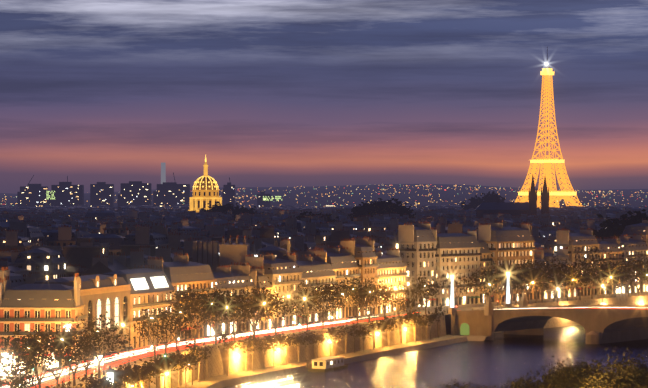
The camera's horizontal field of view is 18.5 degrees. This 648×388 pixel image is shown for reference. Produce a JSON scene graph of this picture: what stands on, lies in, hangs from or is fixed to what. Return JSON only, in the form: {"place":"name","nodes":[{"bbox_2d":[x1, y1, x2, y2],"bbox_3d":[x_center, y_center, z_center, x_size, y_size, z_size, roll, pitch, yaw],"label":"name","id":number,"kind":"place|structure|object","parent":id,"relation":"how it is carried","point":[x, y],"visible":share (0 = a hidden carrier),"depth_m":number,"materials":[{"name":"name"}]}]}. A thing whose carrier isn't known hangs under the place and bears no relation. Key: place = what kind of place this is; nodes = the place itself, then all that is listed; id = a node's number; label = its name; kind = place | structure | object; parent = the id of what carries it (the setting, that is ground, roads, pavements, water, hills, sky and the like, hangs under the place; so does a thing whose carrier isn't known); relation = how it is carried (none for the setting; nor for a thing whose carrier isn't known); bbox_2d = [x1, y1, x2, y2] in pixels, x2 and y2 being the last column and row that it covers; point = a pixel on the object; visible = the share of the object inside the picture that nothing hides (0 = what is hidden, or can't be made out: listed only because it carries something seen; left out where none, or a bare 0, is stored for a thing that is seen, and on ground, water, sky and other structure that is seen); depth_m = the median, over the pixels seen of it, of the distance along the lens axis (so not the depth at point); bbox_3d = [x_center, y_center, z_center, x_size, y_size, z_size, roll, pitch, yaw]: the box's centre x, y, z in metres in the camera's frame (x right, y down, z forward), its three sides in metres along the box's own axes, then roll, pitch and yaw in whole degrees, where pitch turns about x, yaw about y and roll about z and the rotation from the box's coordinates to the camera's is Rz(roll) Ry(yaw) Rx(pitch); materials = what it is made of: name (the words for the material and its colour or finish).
{"place":"outdoors","nodes":[
{"label":"outdoors","id":0,"kind":"place"},
{"bbox_2d":[0,307,646,387],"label":"light trails","id":1,"kind":"object","parent":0,"point":[268,331],"visible":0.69,"depth_m":566.52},
{"bbox_2d":[0,184,647,206],"bbox_3d":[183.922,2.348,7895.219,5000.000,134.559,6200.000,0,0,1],"label":"hills","id":2,"kind":"structure","parent":0,"point":[308,196],"depth_m":7519.00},
{"bbox_2d":[0,0,647,193],"label":"sky","id":3,"kind":"structure","parent":0,"point":[273,93],"materials":[{"name":"purple"}]},
{"bbox_2d":[8,293,647,373],"bbox_3d":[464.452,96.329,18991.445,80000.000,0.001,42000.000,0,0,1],"label":"ground","id":4,"kind":"structure","parent":0,"point":[422,311],"depth_m":753.34,"materials":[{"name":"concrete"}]},
{"bbox_2d":[0,360,39,387],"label":"quay tree","id":5,"kind":"object","parent":4,"relation":"on","point":[16,381],"visible":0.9,"depth_m":396.31,"materials":[{"name":"green plant"}]},
{"bbox_2d":[0,323,56,384],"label":"quay tree","id":6,"kind":"object","parent":4,"relation":"on","point":[19,349],"visible":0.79,"depth_m":406.96,"materials":[{"name":"green plant"}]},
{"bbox_2d":[11,324,73,387],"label":"quay tree","id":7,"kind":"object","parent":4,"relation":"on","point":[52,350],"visible":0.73,"depth_m":418.13,"materials":[{"name":"green plant"}]},
{"bbox_2d":[22,329,96,386],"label":"quay tree","id":8,"kind":"object","parent":4,"relation":"on","point":[56,376],"visible":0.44,"depth_m":431.36,"materials":[{"name":"green plant"}]},
{"bbox_2d":[41,322,105,385],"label":"quay tree","id":9,"kind":"object","parent":4,"relation":"on","point":[85,345],"visible":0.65,"depth_m":443.91,"materials":[{"name":"green plant"}]},
{"bbox_2d":[60,318,118,381],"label":"quay tree","id":10,"kind":"object","parent":4,"relation":"on","point":[92,335],"visible":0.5,"depth_m":456.24,"materials":[{"name":"green plant"}]},
{"bbox_2d":[65,311,141,377],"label":"quay tree","id":11,"kind":"object","parent":4,"relation":"on","point":[123,343],"visible":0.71,"depth_m":465.87,"materials":[{"name":"green plant"}]},
{"bbox_2d":[17,163,270,206],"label":"high-rise buildings","id":12,"kind":"structure","parent":4,"relation":"on","point":[136,193],"depth_m":4387.65,"materials":[{"name":"grey concrete"}]},
{"bbox_2d":[124,304,188,359],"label":"quay tree","id":13,"kind":"object","parent":4,"relation":"on","point":[148,320],"visible":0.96,"depth_m":516.57,"materials":[{"name":"green plant"}]},
{"bbox_2d":[135,311,192,356],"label":"quay tree","id":14,"kind":"object","parent":4,"relation":"on","point":[187,332],"visible":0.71,"depth_m":529.28,"materials":[{"name":"green plant"}]},
{"bbox_2d":[151,291,204,352],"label":"quay tree","id":15,"kind":"object","parent":4,"relation":"on","point":[178,308],"visible":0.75,"depth_m":542.43,"materials":[{"name":"green plant"}]},
{"bbox_2d":[172,287,205,338],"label":"quay tree","id":16,"kind":"object","parent":4,"relation":"on","point":[202,290],"visible":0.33,"depth_m":582.84,"materials":[{"name":"green plant"}]},
{"bbox_2d":[165,287,227,344],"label":"quay tree","id":17,"kind":"object","parent":4,"relation":"on","point":[201,307],"visible":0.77,"depth_m":552.86,"materials":[{"name":"green plant"}]},
{"bbox_2d":[188,155,221,211],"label":"domed building","id":18,"kind":"structure","parent":4,"relation":"on","point":[205,190],"depth_m":2239.73,"materials":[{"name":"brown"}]},
{"bbox_2d":[189,284,245,344],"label":"quay tree","id":19,"kind":"object","parent":4,"relation":"on","point":[216,295],"visible":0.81,"depth_m":564.09,"materials":[{"name":"green plant"}]},
{"bbox_2d":[201,201,254,212],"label":"garden tree","id":20,"kind":"object","parent":4,"relation":"on","point":[222,208],"visible":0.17,"depth_m":1704.72,"materials":[{"name":"green plant"}]},
{"bbox_2d":[0,204,460,212],"bbox_3d":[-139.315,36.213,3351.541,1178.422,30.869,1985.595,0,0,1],"label":"city blocks","id":21,"kind":"structure","parent":4,"relation":"on","point":[57,208],"depth_m":3594.76,"materials":[{"name":"stone"}]},
{"bbox_2d":[207,301,258,341],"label":"quay tree","id":22,"kind":"object","parent":4,"relation":"on","point":[239,312],"visible":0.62,"depth_m":574.13,"materials":[{"name":"green plant"}]},
{"bbox_2d":[229,206,263,214],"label":"garden tree","id":23,"kind":"object","parent":4,"relation":"on","point":[243,210],"visible":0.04,"depth_m":1682.74,"materials":[{"name":"green plant"}]},
{"bbox_2d":[228,285,282,336],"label":"quay tree","id":24,"kind":"object","parent":4,"relation":"on","point":[259,296],"visible":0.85,"depth_m":587.38,"materials":[{"name":"green plant"}]},
{"bbox_2d":[241,285,280,328],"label":"quay tree","id":25,"kind":"object","parent":4,"relation":"on","point":[246,286],"visible":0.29,"depth_m":630.17,"materials":[{"name":"green plant"}]},
{"bbox_2d":[249,289,305,333],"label":"quay tree","id":26,"kind":"object","parent":4,"relation":"on","point":[277,307],"visible":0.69,"depth_m":600.93,"materials":[{"name":"green plant"}]},
{"bbox_2d":[294,281,321,322],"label":"quay tree","id":27,"kind":"object","parent":4,"relation":"on","point":[304,291],"visible":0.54,"depth_m":663.73,"materials":[{"name":"green plant"}]},
{"bbox_2d":[287,295,330,331],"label":"quay tree","id":28,"kind":"object","parent":4,"relation":"on","point":[310,307],"visible":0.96,"depth_m":622.23,"materials":[{"name":"green plant"}]},
{"bbox_2d":[0,205,645,218],"bbox_3d":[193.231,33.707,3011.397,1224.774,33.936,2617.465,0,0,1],"label":"city blocks","id":29,"kind":"structure","parent":4,"relation":"on","point":[79,212],"depth_m":2391.47,"materials":[{"name":"stone"}]},
{"bbox_2d":[0,218,647,365],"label":"buildings","id":30,"kind":"structure","parent":4,"relation":"on","point":[421,250],"depth_m":668.50,"materials":[{"name":"stone"}]},
{"bbox_2d":[0,210,647,287],"bbox_3d":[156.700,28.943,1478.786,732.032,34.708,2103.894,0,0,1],"label":"city blocks","id":31,"kind":"structure","parent":4,"relation":"on","point":[32,252],"depth_m":822.47,"materials":[{"name":"stone"}]},
{"bbox_2d":[0,292,647,387],"bbox_3d":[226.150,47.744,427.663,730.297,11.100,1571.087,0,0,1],"label":"quay wall","id":32,"kind":"structure","parent":4,"relation":"on","point":[215,369],"depth_m":610.43,"materials":[{"name":"stone"}]},
{"bbox_2d":[78,372,115,387],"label":"quay tree","id":33,"kind":"object","parent":32,"relation":"on","point":[103,383],"visible":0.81,"depth_m":440.89,"materials":[{"name":"green plant"}]},
{"bbox_2d":[102,365,133,387],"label":"quay tree","id":34,"kind":"object","parent":32,"relation":"on","point":[119,376],"visible":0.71,"depth_m":456.53,"materials":[{"name":"green plant"}]},
{"bbox_2d":[101,367,148,387],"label":"quay tree","id":35,"kind":"object","parent":32,"relation":"on","point":[128,373],"visible":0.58,"depth_m":462.56,"materials":[{"name":"green plant"}]},
{"bbox_2d":[117,361,147,387],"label":"quay tree","id":36,"kind":"object","parent":32,"relation":"on","point":[136,368],"visible":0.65,"depth_m":472.29,"materials":[{"name":"green plant"}]},
{"bbox_2d":[135,367,161,387],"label":"quay tree","id":37,"kind":"object","parent":32,"relation":"on","point":[149,377],"visible":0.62,"depth_m":479.17,"materials":[{"name":"green plant"}]},
{"bbox_2d":[132,361,165,387],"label":"quay tree","id":38,"kind":"object","parent":32,"relation":"on","point":[149,365],"visible":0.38,"depth_m":486.54,"materials":[{"name":"green plant"}]},
{"bbox_2d":[134,354,173,387],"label":"quay tree","id":39,"kind":"object","parent":32,"relation":"on","point":[162,361],"visible":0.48,"depth_m":492.91,"materials":[{"name":"green plant"}]},
{"bbox_2d":[163,350,189,387],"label":"quay tree","id":40,"kind":"object","parent":32,"relation":"on","point":[186,360],"visible":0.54,"depth_m":515.39,"materials":[{"name":"green plant"}]},
{"bbox_2d":[0,314,373,386],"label":"trails","id":41,"kind":"object","parent":32,"relation":"on","point":[184,340],"visible":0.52,"depth_m":591.77,"materials":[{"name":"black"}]},
{"bbox_2d":[178,355,197,386],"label":"quay tree","id":42,"kind":"object","parent":32,"relation":"on","point":[191,361],"visible":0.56,"depth_m":523.68,"materials":[{"name":"green plant"}]},
{"bbox_2d":[185,341,206,381],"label":"quay tree","id":43,"kind":"object","parent":32,"relation":"on","point":[198,349],"visible":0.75,"depth_m":538.37,"materials":[{"name":"green plant"}]},
{"bbox_2d":[216,330,244,375],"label":"quay tree","id":44,"kind":"object","parent":32,"relation":"on","point":[223,336],"visible":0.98,"depth_m":557.48,"materials":[{"name":"green plant"}]},
{"bbox_2d":[0,301,497,386],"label":"street furniture","id":45,"kind":"object","parent":32,"relation":"on","point":[109,371],"visible":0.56,"depth_m":476.96,"materials":[{"name":"grey metal"}]},
{"bbox_2d":[238,334,266,371],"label":"quay tree","id":46,"kind":"object","parent":32,"relation":"on","point":[258,341],"visible":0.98,"depth_m":571.84,"materials":[{"name":"green plant"}]},
{"bbox_2d":[263,332,287,367],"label":"quay tree","id":47,"kind":"object","parent":32,"relation":"on","point":[269,337],"visible":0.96,"depth_m":584.95,"materials":[{"name":"green plant"}]},
{"bbox_2d":[277,334,295,365],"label":"quay tree","id":48,"kind":"object","parent":32,"relation":"on","point":[288,341],"visible":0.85,"depth_m":592.95,"materials":[{"name":"green plant"}]},
{"bbox_2d":[309,333,327,357],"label":"quay tree","id":49,"kind":"object","parent":32,"relation":"on","point":[321,338],"visible":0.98,"depth_m":613.49,"materials":[{"name":"green plant"}]},
{"bbox_2d":[20,272,647,386],"bbox_3d":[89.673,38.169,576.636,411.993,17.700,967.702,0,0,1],"label":"street lamps","id":50,"kind":"object","parent":32,"relation":"on","point":[128,353],"visible":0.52,"depth_m":586.21,"materials":[{"name":"grey metal"}]},
{"bbox_2d":[326,325,347,355],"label":"quay tree","id":51,"kind":"object","parent":32,"relation":"on","point":[332,332],"visible":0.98,"depth_m":626.34,"materials":[{"name":"green plant"}]},
{"bbox_2d":[343,322,363,352],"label":"quay tree","id":52,"kind":"object","parent":32,"relation":"on","point":[353,326],"visible":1,"depth_m":639.78,"materials":[{"name":"green plant"}]},
{"bbox_2d":[354,326,373,351],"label":"quay tree","id":53,"kind":"object","parent":32,"relation":"on","point":[363,332],"visible":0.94,"depth_m":646.45,"materials":[{"name":"green plant"}]},
{"bbox_2d":[363,321,386,349],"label":"quay tree","id":54,"kind":"object","parent":32,"relation":"on","point":[375,325],"visible":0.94,"depth_m":654.19,"materials":[{"name":"green plant"}]},
{"bbox_2d":[373,315,405,344],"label":"quay tree","id":55,"kind":"object","parent":32,"relation":"on","point":[392,322],"visible":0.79,"depth_m":667.09,"materials":[{"name":"green plant"}]},
{"bbox_2d":[399,310,416,343],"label":"quay tree","id":56,"kind":"object","parent":32,"relation":"on","point":[406,317],"visible":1,"depth_m":680.95,"materials":[{"name":"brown plant"}]},
{"bbox_2d":[402,311,428,342],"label":"quay tree","id":57,"kind":"object","parent":32,"relation":"on","point":[419,317],"visible":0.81,"depth_m":688.17,"materials":[{"name":"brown plant"}]},
{"bbox_2d":[0,206,647,231],"bbox_3d":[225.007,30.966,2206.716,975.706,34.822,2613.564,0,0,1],"label":"city blocks","id":58,"kind":"structure","parent":4,"relation":"on","point":[206,220],"depth_m":1417.99,"materials":[{"name":"stone"}]},
{"bbox_2d":[1,184,647,208],"bbox_3d":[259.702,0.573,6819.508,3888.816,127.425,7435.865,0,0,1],"label":"city lights","id":59,"kind":"object","parent":4,"relation":"on","point":[359,193],"visible":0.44,"depth_m":7245.95},
{"bbox_2d":[3,206,647,223],"bbox_3d":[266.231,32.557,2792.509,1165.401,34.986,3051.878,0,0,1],"label":"city blocks","id":60,"kind":"structure","parent":4,"relation":"on","point":[99,215],"depth_m":1768.66,"materials":[{"name":"stone"}]},
{"bbox_2d":[298,283,352,329],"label":"quay tree","id":61,"kind":"object","parent":4,"relation":"on","point":[323,296],"visible":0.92,"depth_m":633.10,"materials":[{"name":"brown plant"}]},
{"bbox_2d":[309,280,345,321],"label":"quay tree","id":62,"kind":"object","parent":4,"relation":"on","point":[317,287],"visible":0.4,"depth_m":676.57,"materials":[{"name":"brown plant"}]},
{"bbox_2d":[323,280,352,320],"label":"quay tree","id":63,"kind":"object","parent":4,"relation":"on","point":[342,289],"visible":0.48,"depth_m":686.49,"materials":[{"name":"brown plant"}]},
{"bbox_2d":[332,283,374,323],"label":"quay tree","id":64,"kind":"object","parent":4,"relation":"on","point":[354,297],"visible":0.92,"depth_m":656.93,"materials":[{"name":"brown plant"}]},
{"bbox_2d":[340,272,383,315],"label":"quay tree","id":65,"kind":"object","parent":4,"relation":"on","point":[359,282],"visible":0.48,"depth_m":701.85,"materials":[{"name":"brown plant"}]},
{"bbox_2d":[347,202,393,218],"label":"garden tree","id":66,"kind":"object","parent":4,"relation":"on","point":[355,211],"visible":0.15,"depth_m":1487.14,"materials":[{"name":"black plant"}]},
{"bbox_2d":[350,284,393,322],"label":"quay tree","id":67,"kind":"object","parent":4,"relation":"on","point":[368,295],"visible":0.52,"depth_m":667.85,"materials":[{"name":"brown plant"}]},
{"bbox_2d":[367,281,399,320],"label":"quay tree","id":68,"kind":"object","parent":4,"relation":"on","point":[382,294],"visible":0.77,"depth_m":679.89,"materials":[{"name":"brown plant"}]},
{"bbox_2d":[358,198,414,217],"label":"garden tree","id":69,"kind":"object","parent":4,"relation":"on","point":[398,203],"depth_m":1507.46,"materials":[{"name":"black plant"}]},
{"bbox_2d":[362,203,415,217],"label":"garden tree","id":70,"kind":"object","parent":4,"relation":"on","point":[389,209],"visible":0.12,"depth_m":1473.07,"materials":[{"name":"black plant"}]},
{"bbox_2d":[383,295,413,318],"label":"quay tree","id":71,"kind":"object","parent":4,"relation":"on","point":[402,306],"visible":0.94,"depth_m":691.38,"materials":[{"name":"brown plant"}]},
{"bbox_2d":[391,278,433,311],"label":"quay tree","id":72,"kind":"object","parent":4,"relation":"on","point":[414,289],"visible":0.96,"depth_m":699.38,"materials":[{"name":"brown plant"}]},
{"bbox_2d":[406,275,443,314],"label":"quay tree","id":73,"kind":"object","parent":4,"relation":"on","point":[431,289],"visible":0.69,"depth_m":714.71,"materials":[{"name":"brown plant"}]},
{"bbox_2d":[437,270,473,305],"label":"quay tree","id":74,"kind":"object","parent":4,"relation":"on","point":[456,282],"visible":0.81,"depth_m":779.86,"materials":[{"name":"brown plant"}]},
{"bbox_2d":[425,377,485,387],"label":"bank tree","id":75,"kind":"object","parent":4,"relation":"on","point":[457,385],"visible":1,"depth_m":322.55,"materials":[{"name":"green plant"}]},
{"bbox_2d":[461,191,504,209],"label":"garden tree","id":76,"kind":"object","parent":4,"relation":"on","point":[487,197],"visible":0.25,"depth_m":2368.41,"materials":[{"name":"black plant"}]},
{"bbox_2d":[466,269,506,303],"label":"quay tree","id":77,"kind":"object","parent":4,"relation":"on","point":[473,276],"visible":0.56,"depth_m":793.59,"materials":[{"name":"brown plant"}]},
{"bbox_2d":[466,268,514,297],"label":"quay tree","id":78,"kind":"object","parent":4,"relation":"on","point":[481,282],"visible":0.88,"depth_m":765.17,"materials":[{"name":"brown plant"}]},
{"bbox_2d":[479,259,513,302],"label":"quay tree","id":79,"kind":"object","parent":4,"relation":"on","point":[499,273],"visible":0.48,"depth_m":802.09,"materials":[{"name":"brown plant"}]},
{"bbox_2d":[488,270,519,305],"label":"quay tree","id":80,"kind":"object","parent":4,"relation":"on","point":[503,288],"visible":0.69,"depth_m":771.47,"materials":[{"name":"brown plant"}]},
{"bbox_2d":[485,260,528,302],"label":"quay tree","id":81,"kind":"object","parent":4,"relation":"on","point":[513,266],"visible":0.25,"depth_m":808.87,"materials":[{"name":"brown plant"}]},
{"bbox_2d":[475,175,548,218],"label":"church","id":82,"kind":"structure","parent":4,"relation":"on","point":[512,208],"depth_m":1745.70,"materials":[{"name":"grey stone"}]},
{"bbox_2d":[495,268,537,304],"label":"quay tree","id":83,"kind":"object","parent":4,"relation":"on","point":[519,276],"visible":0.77,"depth_m":779.28,"materials":[{"name":"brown plant"}]},
{"bbox_2d":[493,369,545,387],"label":"bank tree","id":84,"kind":"object","parent":4,"relation":"on","point":[517,384],"visible":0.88,"depth_m":320.50,"materials":[{"name":"green plant"}]},
{"bbox_2d":[510,256,549,303],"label":"quay tree","id":85,"kind":"object","parent":4,"relation":"on","point":[524,268],"visible":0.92,"depth_m":783.89,"materials":[{"name":"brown plant"}]},
{"bbox_2d":[524,270,560,302],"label":"quay tree","id":86,"kind":"object","parent":4,"relation":"on","point":[545,280],"visible":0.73,"depth_m":793.97,"materials":[{"name":"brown plant"}]},
{"bbox_2d":[446,275,647,343],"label":"bridge","id":87,"kind":"structure","parent":4,"relation":"on","point":[603,326],"depth_m":720.85,"materials":[{"name":"stone"}]},
{"bbox_2d":[515,46,581,208],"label":"tower","id":88,"kind":"structure","parent":4,"relation":"on","point":[546,72],"depth_m":3483.75,"materials":[{"name":"gold metal"}]},
{"bbox_2d":[531,254,570,299],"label":"quay tree","id":89,"kind":"object","parent":4,"relation":"on","point":[561,268],"visible":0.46,"depth_m":830.74,"materials":[{"name":"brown plant"}]},
{"bbox_2d":[533,270,571,301],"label":"quay tree","id":90,"kind":"object","parent":4,"relation":"on","point":[556,279],"visible":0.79,"depth_m":800.50,"materials":[{"name":"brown plant"}]},
{"bbox_2d":[546,259,579,298],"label":"quay tree","id":91,"kind":"object","parent":4,"relation":"on","point":[562,288],"visible":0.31,"depth_m":838.85,"materials":[{"name":"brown plant"}]},
{"bbox_2d":[523,359,603,387],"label":"bank tree","id":92,"kind":"object","parent":4,"relation":"on","point":[550,382],"visible":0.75,"depth_m":316.50,"materials":[{"name":"green plant"}]},
{"bbox_2d":[551,264,592,300],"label":"quay tree","id":93,"kind":"object","parent":4,"relation":"on","point":[572,274],"visible":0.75,"depth_m":807.68,"materials":[{"name":"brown plant"}]},
{"bbox_2d":[539,356,620,387],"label":"bank tree","id":94,"kind":"object","parent":4,"relation":"on","point":[578,369],"visible":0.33,"depth_m":320.18,"materials":[{"name":"green plant"}]},
{"bbox_2d":[560,266,603,299],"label":"quay tree","id":95,"kind":"object","parent":4,"relation":"on","point":[580,278],"visible":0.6,"depth_m":815.98,"materials":[{"name":"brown plant"}]},
{"bbox_2d":[567,246,616,298],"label":"quay tree","id":96,"kind":"object","parent":4,"relation":"on","point":[597,264],"visible":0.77,"depth_m":822.85,"materials":[{"name":"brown plant"}]},
{"bbox_2d":[577,256,615,295],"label":"quay tree","id":97,"kind":"object","parent":4,"relation":"on","point":[598,286],"visible":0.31,"depth_m":860.63,"materials":[{"name":"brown plant"}]},
{"bbox_2d":[587,263,626,297],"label":"quay tree","id":98,"kind":"object","parent":4,"relation":"on","point":[614,281],"visible":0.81,"depth_m":829.68,"materials":[{"name":"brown plant"}]},
{"bbox_2d":[568,346,647,387],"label":"bank tree","id":99,"kind":"object","parent":4,"relation":"on","point":[629,376],"visible":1,"depth_m":302.83,"materials":[{"name":"green plant"}]},
{"bbox_2d":[603,262,633,296],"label":"quay tree","id":100,"kind":"object","parent":4,"relation":"on","point":[617,270],"visible":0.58,"depth_m":837.45,"materials":[{"name":"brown plant"}]},
{"bbox_2d":[592,209,647,239],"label":"garden tree","id":101,"kind":"object","parent":4,"relation":"on","point":[611,228],"visible":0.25,"depth_m":988.57,"materials":[{"name":"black plant"}]},
{"bbox_2d":[607,260,647,295],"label":"quay tree","id":102,"kind":"object","parent":4,"relation":"on","point":[634,274],"visible":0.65,"depth_m":845.39,"materials":[{"name":"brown plant"}]},
{"bbox_2d":[616,260,647,295],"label":"quay tree","id":103,"kind":"object","parent":4,"relation":"on","point":[645,270],"visible":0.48,"depth_m":852.19,"materials":[{"name":"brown plant"}]},
{"bbox_2d":[616,254,647,293],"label":"quay tree","id":104,"kind":"object","parent":4,"relation":"on","point":[624,261],"visible":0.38,"depth_m":883.53,"materials":[{"name":"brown plant"}]},
{"bbox_2d":[223,314,647,387],"bbox_3d":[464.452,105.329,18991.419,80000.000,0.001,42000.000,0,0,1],"label":"river water","id":105,"kind":"structure","parent":0,"point":[499,358],"depth_m":622.45,"materials":[{"name":"grey liquid"}]},
{"bbox_2d":[243,378,305,387],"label":"boat","id":106,"kind":"object","parent":105,"relation":"in","point":[287,384],"visible":1,"depth_m":514.46,"materials":[{"name":"grey"}]},
{"bbox_2d":[306,356,347,371],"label":"houseboat","id":107,"kind":"object","parent":105,"relation":"on","point":[328,363],"visible":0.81,"depth_m":592.40,"materials":[{"name":"grey"}]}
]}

